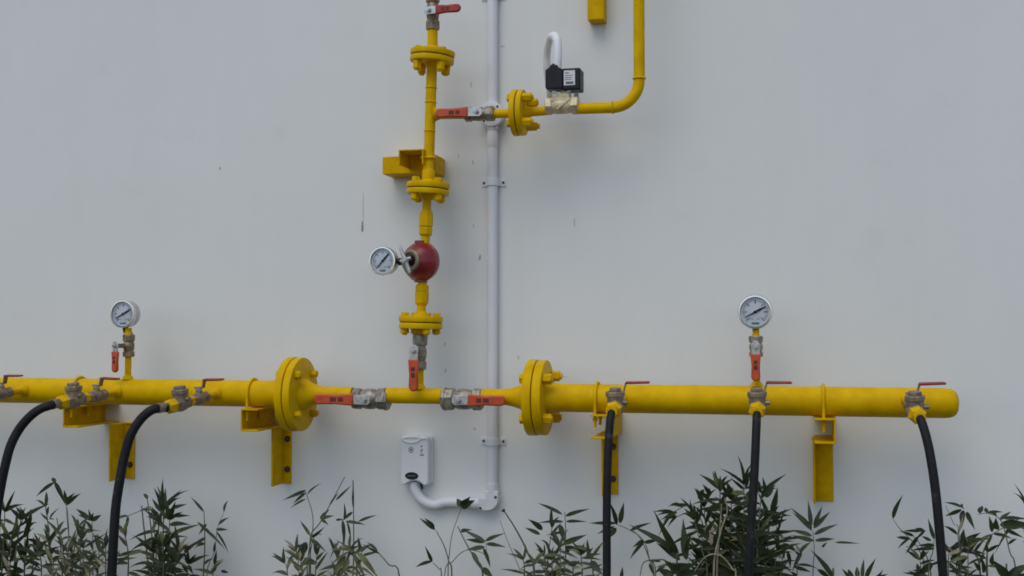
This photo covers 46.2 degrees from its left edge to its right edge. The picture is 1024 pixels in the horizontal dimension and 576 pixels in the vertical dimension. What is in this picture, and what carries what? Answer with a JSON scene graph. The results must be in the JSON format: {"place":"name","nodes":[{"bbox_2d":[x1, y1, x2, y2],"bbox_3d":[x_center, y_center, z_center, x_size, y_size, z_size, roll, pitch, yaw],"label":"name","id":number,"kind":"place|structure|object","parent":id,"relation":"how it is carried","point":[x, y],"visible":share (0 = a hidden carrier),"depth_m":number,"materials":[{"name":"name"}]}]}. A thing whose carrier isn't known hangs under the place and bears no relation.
{"place":"outdoors","nodes":[
{"label":"outdoors","id":0,"kind":"place"},
{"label":"planting soil","id":1,"kind":"structure","parent":0,"visible":0},
{"bbox_2d":[0,491,51,575],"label":"bamboo plant","id":2,"kind":"object","parent":1,"relation":"on","point":[15,547],"visible":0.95,"depth_m":3.90,"materials":[{"name":"green plant"}]},
{"bbox_2d":[0,394,69,524],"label":"gas hose","id":3,"kind":"object","parent":1,"relation":"on","point":[61,402],"visible":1,"depth_m":3.59,"materials":[{"name":"black rubber"}]},
{"bbox_2d":[64,382,91,408],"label":"check valve","id":4,"kind":"object","parent":3,"relation":"attached to","point":[77,396],"visible":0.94,"depth_m":3.70,"materials":[{"name":"silver metal"}]},
{"bbox_2d":[37,478,80,568],"bbox_3d":[-1.518,1.152,4.010,0.170,1.024,0.047,-1,-2,26],"label":"bamboo plant","id":5,"kind":"object","parent":1,"relation":"on","point":[67,500],"visible":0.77,"depth_m":4.02,"materials":[{"name":"green plant"}]},
{"bbox_2d":[36,492,98,575],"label":"bamboo plant","id":6,"kind":"object","parent":1,"relation":"on","point":[76,522],"visible":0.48,"depth_m":3.98,"materials":[{"name":"green plant"}]},
{"bbox_2d":[17,519,124,575],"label":"bamboo plant","id":7,"kind":"object","parent":1,"relation":"on","point":[67,564],"visible":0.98,"depth_m":3.81,"materials":[{"name":"green plant"}]},
{"bbox_2d":[76,509,106,575],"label":"bamboo plant","id":8,"kind":"object","parent":1,"relation":"on","point":[84,515],"visible":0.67,"depth_m":3.99,"materials":[{"name":"green plant"}]},
{"bbox_2d":[117,494,159,575],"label":"bamboo plant","id":9,"kind":"object","parent":1,"relation":"on","point":[128,553],"visible":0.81,"depth_m":3.88,"materials":[{"name":"green plant"}]},
{"bbox_2d":[107,398,178,575],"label":"gas hose","id":10,"kind":"object","parent":1,"relation":"on","point":[169,406],"visible":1,"depth_m":3.49,"materials":[{"name":"black rubber"}]},
{"bbox_2d":[171,385,195,412],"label":"check valve","id":11,"kind":"object","parent":10,"relation":"attached to","point":[182,397],"visible":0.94,"depth_m":3.61,"materials":[{"name":"silver metal"}]},
{"bbox_2d":[129,480,207,575],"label":"bamboo plant","id":12,"kind":"object","parent":1,"relation":"on","point":[173,557],"visible":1,"depth_m":3.83,"materials":[{"name":"green plant"}]},
{"bbox_2d":[184,498,227,575],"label":"bamboo plant","id":13,"kind":"object","parent":1,"relation":"on","point":[199,542],"visible":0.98,"depth_m":3.91,"materials":[{"name":"green plant"}]},
{"bbox_2d":[194,550,228,575],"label":"bamboo plant","id":14,"kind":"object","parent":1,"relation":"on","point":[216,564],"visible":1,"depth_m":3.86,"materials":[{"name":"green plant"}]},
{"bbox_2d":[271,477,349,575],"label":"bamboo plant","id":15,"kind":"object","parent":1,"relation":"on","point":[302,547],"visible":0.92,"depth_m":3.81,"materials":[{"name":"green plant"}]},
{"bbox_2d":[285,532,376,575],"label":"bamboo plant","id":16,"kind":"object","parent":1,"relation":"on","point":[342,562],"visible":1,"depth_m":3.63,"materials":[{"name":"green plant"}]},
{"bbox_2d":[319,480,375,575],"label":"bamboo plant","id":17,"kind":"object","parent":1,"relation":"on","point":[337,552],"visible":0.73,"depth_m":3.79,"materials":[{"name":"green plant"}]},
{"bbox_2d":[364,542,399,575],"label":"bamboo plant","id":18,"kind":"object","parent":1,"relation":"on","point":[374,549],"visible":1,"depth_m":3.75,"materials":[{"name":"green plant"}]},
{"bbox_2d":[416,518,452,575],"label":"bamboo plant","id":19,"kind":"object","parent":1,"relation":"on","point":[428,523],"visible":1,"depth_m":3.73,"materials":[{"name":"green plant"}]},
{"bbox_2d":[448,497,474,575],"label":"bamboo plant","id":20,"kind":"object","parent":1,"relation":"on","point":[466,503],"visible":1,"depth_m":3.72,"materials":[{"name":"green plant"}]},
{"bbox_2d":[444,526,504,575],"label":"bamboo plant","id":21,"kind":"object","parent":1,"relation":"on","point":[484,570],"visible":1,"depth_m":3.69,"materials":[{"name":"green plant"}]},
{"bbox_2d":[500,509,533,575],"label":"bamboo plant","id":22,"kind":"object","parent":1,"relation":"on","point":[503,510],"visible":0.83,"depth_m":3.68,"materials":[{"name":"green plant"}]},
{"bbox_2d":[501,529,602,575],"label":"bamboo plant","id":23,"kind":"object","parent":1,"relation":"on","point":[593,565],"visible":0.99,"depth_m":3.55,"materials":[{"name":"green plant"}]},
{"bbox_2d":[526,503,587,572],"bbox_3d":[0.136,1.153,3.599,0.211,0.996,0.059,-1,-2,17],"label":"bamboo plant","id":24,"kind":"object","parent":1,"relation":"on","point":[552,522],"visible":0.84,"depth_m":3.61,"materials":[{"name":"green plant"}]},
{"bbox_2d":[603,401,621,575],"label":"gas hose","id":25,"kind":"object","parent":1,"relation":"on","point":[613,409],"visible":1,"depth_m":3.17,"materials":[{"name":"black rubber"}]},
{"bbox_2d":[605,387,627,414],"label":"check valve","id":26,"kind":"object","parent":25,"relation":"attached to","point":[617,394],"visible":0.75,"depth_m":3.30,"materials":[{"name":"silver metal"}]},
{"bbox_2d":[591,503,654,575],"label":"bamboo plant","id":27,"kind":"object","parent":1,"relation":"on","point":[616,519],"visible":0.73,"depth_m":3.60,"materials":[{"name":"green plant"}]},
{"bbox_2d":[620,530,671,575],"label":"bamboo plant","id":28,"kind":"object","parent":1,"relation":"on","point":[640,543],"visible":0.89,"depth_m":3.51,"materials":[{"name":"green plant"}]},
{"bbox_2d":[630,511,703,575],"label":"bamboo plant","id":29,"kind":"object","parent":1,"relation":"on","point":[668,546],"visible":1,"depth_m":3.36,"materials":[{"name":"green plant"}]},
{"bbox_2d":[655,490,713,566],"bbox_3d":[0.520,1.116,3.486,0.216,1.061,0.110,0,-2,13],"label":"bamboo plant","id":30,"kind":"object","parent":1,"relation":"on","point":[671,515],"visible":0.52,"depth_m":3.50,"materials":[{"name":"green plant"}]},
{"bbox_2d":[694,498,736,575],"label":"dry stalk","id":31,"kind":"object","parent":1,"relation":"on","point":[717,544],"visible":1,"depth_m":3.31,"materials":[{"name":"brown plant"}]},
{"bbox_2d":[674,455,801,575],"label":"bamboo plant","id":32,"kind":"object","parent":1,"relation":"on","point":[734,544],"visible":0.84,"depth_m":3.38,"materials":[{"name":"green plant"}]},
{"bbox_2d":[744,402,765,575],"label":"gas hose","id":33,"kind":"object","parent":1,"relation":"on","point":[756,411],"visible":1,"depth_m":3.08,"materials":[{"name":"black rubber"}]},
{"bbox_2d":[747,387,769,412],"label":"check valve","id":34,"kind":"object","parent":33,"relation":"attached to","point":[756,394],"visible":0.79,"depth_m":3.21,"materials":[{"name":"silver metal"}]},
{"bbox_2d":[775,530,816,575],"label":"bamboo plant","id":35,"kind":"object","parent":1,"relation":"on","point":[799,555],"visible":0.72,"depth_m":3.43,"materials":[{"name":"green plant"}]},
{"bbox_2d":[811,550,833,575],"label":"bamboo plant","id":36,"kind":"object","parent":1,"relation":"on","point":[828,570],"visible":1,"depth_m":3.32,"materials":[{"name":"green plant"}]},
{"bbox_2d":[791,502,858,575],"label":"bamboo plant","id":37,"kind":"object","parent":1,"relation":"on","point":[817,522],"visible":0.99,"depth_m":3.45,"materials":[{"name":"green plant"}]},
{"bbox_2d":[842,558,887,575],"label":"bamboo plant","id":38,"kind":"object","parent":1,"relation":"on","point":[861,572],"visible":1,"depth_m":3.31,"materials":[{"name":"green plant"}]},
{"bbox_2d":[892,495,923,565],"bbox_3d":[1.125,1.111,3.373,0.097,1.063,0.051,0,-2,13],"label":"bamboo plant","id":39,"kind":"object","parent":1,"relation":"on","point":[895,509],"visible":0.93,"depth_m":3.40,"materials":[{"name":"green plant"}]},
{"bbox_2d":[908,406,947,575],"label":"gas hose","id":40,"kind":"object","parent":1,"relation":"on","point":[916,414],"visible":1,"depth_m":2.98,"materials":[{"name":"black rubber"}]},
{"bbox_2d":[904,390,928,418],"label":"check valve","id":41,"kind":"object","parent":40,"relation":"attached to","point":[914,398],"visible":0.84,"depth_m":3.12,"materials":[{"name":"silver metal"}]},
{"bbox_2d":[897,519,972,575],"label":"bamboo plant","id":42,"kind":"object","parent":1,"relation":"on","point":[923,570],"visible":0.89,"depth_m":3.38,"materials":[{"name":"green plant"}]},
{"bbox_2d":[944,502,991,575],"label":"bamboo plant","id":43,"kind":"object","parent":1,"relation":"on","point":[969,543],"visible":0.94,"depth_m":3.31,"materials":[{"name":"green plant"}]},
{"bbox_2d":[967,543,1023,575],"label":"bamboo plant","id":44,"kind":"object","parent":1,"relation":"on","point":[1004,571],"visible":1,"depth_m":3.19,"materials":[{"name":"green plant"}]},
{"bbox_2d":[977,485,1023,566],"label":"bamboo plant","id":45,"kind":"object","parent":1,"relation":"on","point":[1010,524],"visible":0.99,"depth_m":3.28,"materials":[{"name":"green plant"}]},
{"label":"ground","id":46,"kind":"structure","parent":0,"visible":0},
{"bbox_2d":[0,0,1023,575],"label":"wall","id":47,"kind":"structure","parent":46,"relation":"on","point":[208,188],"depth_m":3.80,"materials":[{"name":"white paint"}]},
{"bbox_2d":[63,376,134,481],"bbox_3d":[-1.373,0.468,3.997,0.120,0.355,0.240,0,-2,13],"label":"pipe bracket","id":48,"kind":"object","parent":47,"relation":"attached to","point":[84,415],"visible":0.56,"depth_m":4.03,"materials":[{"name":"yellow metal"}]},
{"bbox_2d":[0,357,274,406],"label":"header pipe","id":49,"kind":"object","parent":48,"relation":"attached to","point":[127,389],"visible":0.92,"depth_m":3.87,"materials":[{"name":"yellow metal"}]},
{"bbox_2d":[0,374,22,399],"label":"lever valve","id":50,"kind":"object","parent":49,"relation":"attached to","point":[7,392],"visible":1,"depth_m":3.87,"materials":[{"name":"silver metal"}]},
{"bbox_2d":[88,377,119,402],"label":"lever valve","id":51,"kind":"object","parent":49,"relation":"attached to","point":[97,394],"visible":0.98,"depth_m":3.79,"materials":[{"name":"silver metal"}]},
{"bbox_2d":[111,334,134,372],"bbox_3d":[-1.266,0.213,3.903,0.040,0.123,0.092,-1,-2,27],"label":"ball valve","id":52,"kind":"object","parent":49,"relation":"attached to","point":[128,345],"visible":1,"depth_m":3.91,"materials":[{"name":"silver metal"}]},
{"bbox_2d":[124,328,132,333],"bbox_3d":[-1.256,0.145,3.929,0.026,0.029,0.029,0,-2,13],"label":"pipe adaptor","id":53,"kind":"object","parent":52,"relation":"attached to","point":[128,330],"visible":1,"depth_m":3.92,"materials":[{"name":"yellow paint"}]},
{"bbox_2d":[110,300,139,332],"bbox_3d":[-1.266,0.093,3.933,0.093,0.110,0.041,0,-2,14],"label":"pressure gauge","id":54,"kind":"object","parent":53,"relation":"attached to","point":[124,314],"visible":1,"depth_m":3.92,"materials":[{"name":"silver metal"}]},
{"bbox_2d":[192,378,224,405],"bbox_3d":[-0.936,0.320,3.706,0.111,0.082,0.072,-2,4,21],"label":"lever valve","id":55,"kind":"object","parent":49,"relation":"attached to","point":[200,396],"visible":0.96,"depth_m":3.71,"materials":[{"name":"silver metal"}]},
{"bbox_2d":[272,357,353,431],"bbox_3d":[-0.620,0.334,3.770,0.254,0.235,0.235,0,-2,13],"label":"flange joint","id":56,"kind":"object","parent":49,"relation":"attached to","point":[296,389],"visible":0.97,"depth_m":3.73,"materials":[{"name":"yellow paint"}]},
{"bbox_2d":[241,378,291,486],"bbox_3d":[-0.788,0.464,3.857,0.067,0.355,0.240,0,-2,13],"label":"pipe bracket","id":57,"kind":"object","parent":47,"relation":"attached to","point":[255,419],"visible":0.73,"depth_m":3.91,"materials":[{"name":"yellow metal"}]},
{"bbox_2d":[383,149,444,177],"bbox_3d":[-0.315,-0.393,3.790,0.201,0.060,0.204,0,-2,13],"label":"riser bracket","id":58,"kind":"object","parent":47,"relation":"attached to","point":[406,163],"visible":0.94,"depth_m":3.79,"materials":[{"name":"yellow metal"}]},
{"bbox_2d":[422,67,463,178],"bbox_3d":[-0.202,-0.510,3.698,0.155,0.368,0.049,0,-2,13],"label":"riser pipe","id":59,"kind":"object","parent":58,"relation":"attached to","point":[431,119],"visible":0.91,"depth_m":3.70,"materials":[{"name":"yellow metal"}]},
{"bbox_2d":[406,176,449,203],"bbox_3d":[-0.260,-0.302,3.704,0.133,0.076,0.133,3,-1,14],"label":"flange joint","id":60,"kind":"object","parent":59,"relation":"attached to","point":[436,189],"visible":1,"depth_m":3.66,"materials":[{"name":"yellow paint"}]},
{"bbox_2d":[410,45,454,75],"bbox_3d":[-0.247,-0.707,3.715,0.139,0.086,0.139,5,-1,14],"label":"flange joint","id":61,"kind":"object","parent":59,"relation":"attached to","point":[439,58],"visible":1,"depth_m":3.67,"materials":[{"name":"yellow paint"}]},
{"bbox_2d":[427,29,437,45],"bbox_3d":[-0.246,-0.776,3.717,0.033,0.075,0.032,0,-2,13],"label":"pipe nipple","id":62,"kind":"object","parent":61,"relation":"attached to","point":[432,37],"visible":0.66,"depth_m":3.70,"materials":[{"name":"yellow paint"}]},
{"bbox_2d":[424,0,460,30],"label":"ball valve","id":63,"kind":"object","parent":62,"relation":"attached to","point":[433,9],"visible":1,"depth_m":3.68,"materials":[{"name":"silver metal"}]},
{"bbox_2d":[435,106,495,121],"bbox_3d":[-0.142,-0.533,3.668,0.176,0.047,0.078,0,-2,13],"label":"ball valve","id":64,"kind":"object","parent":59,"relation":"attached to","point":[471,114],"visible":0.99,"depth_m":3.65,"materials":[{"name":"silver metal"}]},
{"bbox_2d":[494,109,507,117],"bbox_3d":[-0.032,-0.531,3.658,0.066,0.029,0.028,0,-2,13],"label":"pipe nipple","id":65,"kind":"object","parent":64,"relation":"attached to","point":[500,113],"visible":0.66,"depth_m":3.65,"materials":[{"name":"yellow paint"}]},
{"bbox_2d":[506,89,539,135],"bbox_3d":[0.031,-0.532,3.642,0.090,0.141,0.141,0,-2,13],"label":"flange joint","id":66,"kind":"object","parent":65,"relation":"attached to","point":[520,121],"visible":1,"depth_m":3.60,"materials":[{"name":"yellow paint"}]},
{"bbox_2d":[529,106,552,116],"bbox_3d":[0.081,-0.535,3.631,0.083,0.032,0.029,0,-2,13],"label":"pipe nipple","id":67,"kind":"object","parent":66,"relation":"attached to","point":[537,111],"visible":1,"depth_m":3.62,"materials":[{"name":"yellow paint"}]},
{"bbox_2d":[401,435,432,488],"bbox_3d":[-0.304,0.557,3.835,0.096,0.172,0.050,0,-2,13],"label":"gas detector","id":68,"kind":"object","parent":47,"relation":"attached to","point":[416,457],"visible":1,"depth_m":3.82,"materials":[{"name":"white plastic"}]},
{"bbox_2d":[409,481,471,509],"bbox_3d":[-0.218,0.662,3.818,0.228,0.090,0.033,0,-2,13],"label":"conduit bend","id":69,"kind":"object","parent":47,"relation":"attached to","point":[420,498],"visible":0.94,"depth_m":3.81,"materials":[{"name":"white plastic"}]},
{"bbox_2d":[471,483,499,510],"bbox_3d":[-0.082,0.659,3.785,0.085,0.084,0.041,0,-2,13],"label":"conduit elbow","id":70,"kind":"object","parent":47,"relation":"attached to","point":[489,500],"visible":1,"depth_m":3.77,"materials":[{"name":"white plastic"}]},
{"bbox_2d":[487,0,497,483],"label":"conduit pipe","id":71,"kind":"object","parent":47,"relation":"attached to","point":[492,237],"visible":0.98,"depth_m":3.79,"materials":[{"name":"white plastic"}]},
{"bbox_2d":[481,99,504,129],"bbox_3d":[-0.063,-0.551,3.818,0.081,0.096,0.044,0,-2,13],"label":"junction box","id":72,"kind":"object","parent":71,"relation":"on","point":[496,123],"visible":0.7,"depth_m":3.80,"materials":[{"name":"white plastic"}]},
{"bbox_2d":[481,437,505,445],"bbox_3d":[-0.062,0.485,3.785,0.080,0.023,0.038,0,-2,13],"label":"conduit clip","id":73,"kind":"object","parent":47,"relation":"attached to","point":[492,441],"visible":1,"depth_m":3.78,"materials":[{"name":"white plastic"}]},
{"bbox_2d":[482,178,505,186],"bbox_3d":[-0.062,-0.336,3.813,0.080,0.023,0.038,0,-2,13],"label":"conduit clip","id":74,"kind":"object","parent":47,"relation":"attached to","point":[493,181],"visible":1,"depth_m":3.81,"materials":[{"name":"white plastic"}]},
{"bbox_2d":[543,32,561,97],"bbox_3d":[0.120,-0.683,3.709,0.044,0.193,0.214,0,-2,-6],"label":"cable sleeve","id":75,"kind":"object","parent":47,"relation":"attached to","point":[554,38],"visible":0.78,"depth_m":3.64,"materials":[{"name":"white plastic"}]},
{"bbox_2d":[587,0,606,23],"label":"pipe bracket","id":76,"kind":"object","parent":47,"relation":"attached to","point":[597,11],"visible":1,"depth_m":3.72,"materials":[{"name":"yellow metal"}]},
{"bbox_2d":[572,0,645,113],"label":"elbow pipe","id":77,"kind":"object","parent":76,"relation":"attached to","point":[630,99],"visible":1,"depth_m":3.56,"materials":[{"name":"yellow metal"}]},
{"bbox_2d":[544,64,583,113],"bbox_3d":[0.156,-0.599,3.613,0.111,0.151,0.065,0,-2,13],"label":"solenoid valve","id":78,"kind":"object","parent":77,"relation":"attached to","point":[566,82],"visible":0.99,"depth_m":3.59,"materials":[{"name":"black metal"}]},
{"bbox_2d":[590,381,621,496],"bbox_3d":[0.284,0.455,3.600,0.059,0.355,0.240,0,-2,13],"label":"pipe bracket","id":79,"kind":"object","parent":47,"relation":"attached to","point":[596,416],"visible":0.66,"depth_m":3.66,"materials":[{"name":"yellow metal"}]},
{"bbox_2d":[558,379,958,417],"bbox_3d":[0.665,0.274,3.432,1.165,0.182,0.145,0,-2,13],"label":"header pipe","id":80,"kind":"object","parent":79,"relation":"attached to","point":[795,401],"visible":0.7,"depth_m":3.42,"materials":[{"name":"yellow metal"}]},
{"bbox_2d":[481,359,562,435],"bbox_3d":[0.028,0.329,3.615,0.242,0.228,0.228,0,-2,13],"label":"flange joint","id":81,"kind":"object","parent":80,"relation":"attached to","point":[533,397],"visible":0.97,"depth_m":3.54,"materials":[{"name":"yellow paint"}]},
{"bbox_2d":[440,387,505,410],"bbox_3d":[-0.113,0.338,3.633,0.212,0.071,0.101,0,-2,13],"label":"ball valve","id":82,"kind":"object","parent":81,"relation":"attached to","point":[460,399],"visible":1,"depth_m":3.62,"materials":[{"name":"silver metal"}]},
{"bbox_2d":[385,370,443,403],"bbox_3d":[-0.296,0.298,3.693,0.186,0.115,0.048,0,-2,13],"label":"tee pipe","id":83,"kind":"object","parent":82,"relation":"attached to","point":[422,394],"visible":0.71,"depth_m":3.67,"materials":[{"name":"yellow metal"}]},
{"bbox_2d":[314,388,391,410],"bbox_3d":[-0.494,0.344,3.724,0.227,0.071,0.101,0,-2,13],"label":"ball valve","id":84,"kind":"object","parent":83,"relation":"attached to","point":[360,398],"visible":0.98,"depth_m":3.69,"materials":[{"name":"silver metal"}]},
{"bbox_2d":[408,334,427,390],"bbox_3d":[-0.291,0.228,3.669,0.048,0.172,0.098,2,-1,14],"label":"ball valve","id":85,"kind":"object","parent":83,"relation":"attached to","point":[417,355],"visible":0.99,"depth_m":3.64,"materials":[{"name":"silver metal"}]},
{"bbox_2d":[621,381,649,406],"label":"lever valve","id":86,"kind":"object","parent":80,"relation":"attached to","point":[637,382],"visible":0.41,"depth_m":3.40,"materials":[{"name":"brown metal"}]},
{"bbox_2d":[748,336,762,380],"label":"ball valve","id":87,"kind":"object","parent":80,"relation":"attached to","point":[756,349],"visible":1,"depth_m":3.42,"materials":[{"name":"silver metal"}]},
{"bbox_2d":[752,330,759,335],"bbox_3d":[0.703,0.134,3.459,0.022,0.028,0.025,0,-2,13],"label":"pipe adaptor","id":88,"kind":"object","parent":87,"relation":"attached to","point":[756,333],"visible":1,"depth_m":3.45,"materials":[{"name":"yellow paint"}]},
{"bbox_2d":[738,295,772,330],"bbox_3d":[0.703,0.078,3.461,0.099,0.116,0.044,-1,-2,16],"label":"pressure gauge","id":89,"kind":"object","parent":88,"relation":"attached to","point":[755,312],"visible":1,"depth_m":3.44,"materials":[{"name":"metal"}]},
{"bbox_2d":[763,381,791,390],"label":"lever valve","id":90,"kind":"object","parent":80,"relation":"attached to","point":[778,382],"visible":0.34,"depth_m":3.31,"materials":[{"name":"brown metal"}]},
{"bbox_2d":[903,382,945,409],"bbox_3d":[1.108,0.294,3.221,0.111,0.082,0.072,-2,4,13],"label":"lever valve","id":91,"kind":"object","parent":80,"relation":"attached to","point":[926,384],"visible":0.4,"depth_m":3.21,"materials":[{"name":"brown metal"}]},
{"bbox_2d":[811,383,835,503],"bbox_3d":[0.895,0.450,3.453,0.065,0.355,0.240,0,-2,13],"label":"pipe bracket","id":92,"kind":"object","parent":47,"relation":"attached to","point":[822,467],"visible":0.91,"depth_m":3.56,"materials":[{"name":"yellow metal"}]},
{"bbox_3d":[-0.282,0.138,3.695,0.028,0.040,0.027,0,-2,13],"label":"pipe nipple","id":93,"kind":"object","parent":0,"visible":0},
{"bbox_2d":[399,311,442,334],"bbox_3d":[-0.281,0.109,3.696,0.136,0.075,0.136,1,-2,14],"label":"flange joint","id":94,"kind":"object","parent":93,"relation":"attached to","point":[421,322],"visible":1,"depth_m":3.65,"materials":[{"name":"yellow paint"}]},
{"bbox_2d":[415,282,428,310],"bbox_3d":[-0.278,0.028,3.698,0.041,0.132,0.041,0,-2,13],"label":"pipe union","id":95,"kind":"object","parent":94,"relation":"attached to","point":[421,295],"visible":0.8,"depth_m":3.68,"materials":[{"name":"yellow paint"}]},
{"bbox_2d":[397,240,439,282],"bbox_3d":[-0.293,-0.082,3.697,0.139,0.129,0.117,1,-2,-24],"label":"gas regulator","id":96,"kind":"object","parent":95,"relation":"on","point":[419,261],"visible":1,"depth_m":3.66,"materials":[{"name":"metal"}]},
{"bbox_2d":[369,246,398,274],"bbox_3d":[-0.388,-0.083,3.717,0.106,0.090,0.040,-1,-2,16],"label":"pressure gauge","id":97,"kind":"object","parent":96,"relation":"attached to","point":[383,260],"visible":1,"depth_m":3.70,"materials":[{"name":"silver metal"}]},
{"bbox_2d":[419,199,432,242],"bbox_3d":[-0.265,-0.209,3.703,0.043,0.162,0.042,0,-2,13],"label":"pipe union","id":98,"kind":"object","parent":96,"relation":"on","point":[425,222],"visible":0.92,"depth_m":3.69,"materials":[{"name":"yellow paint"}]}
]}

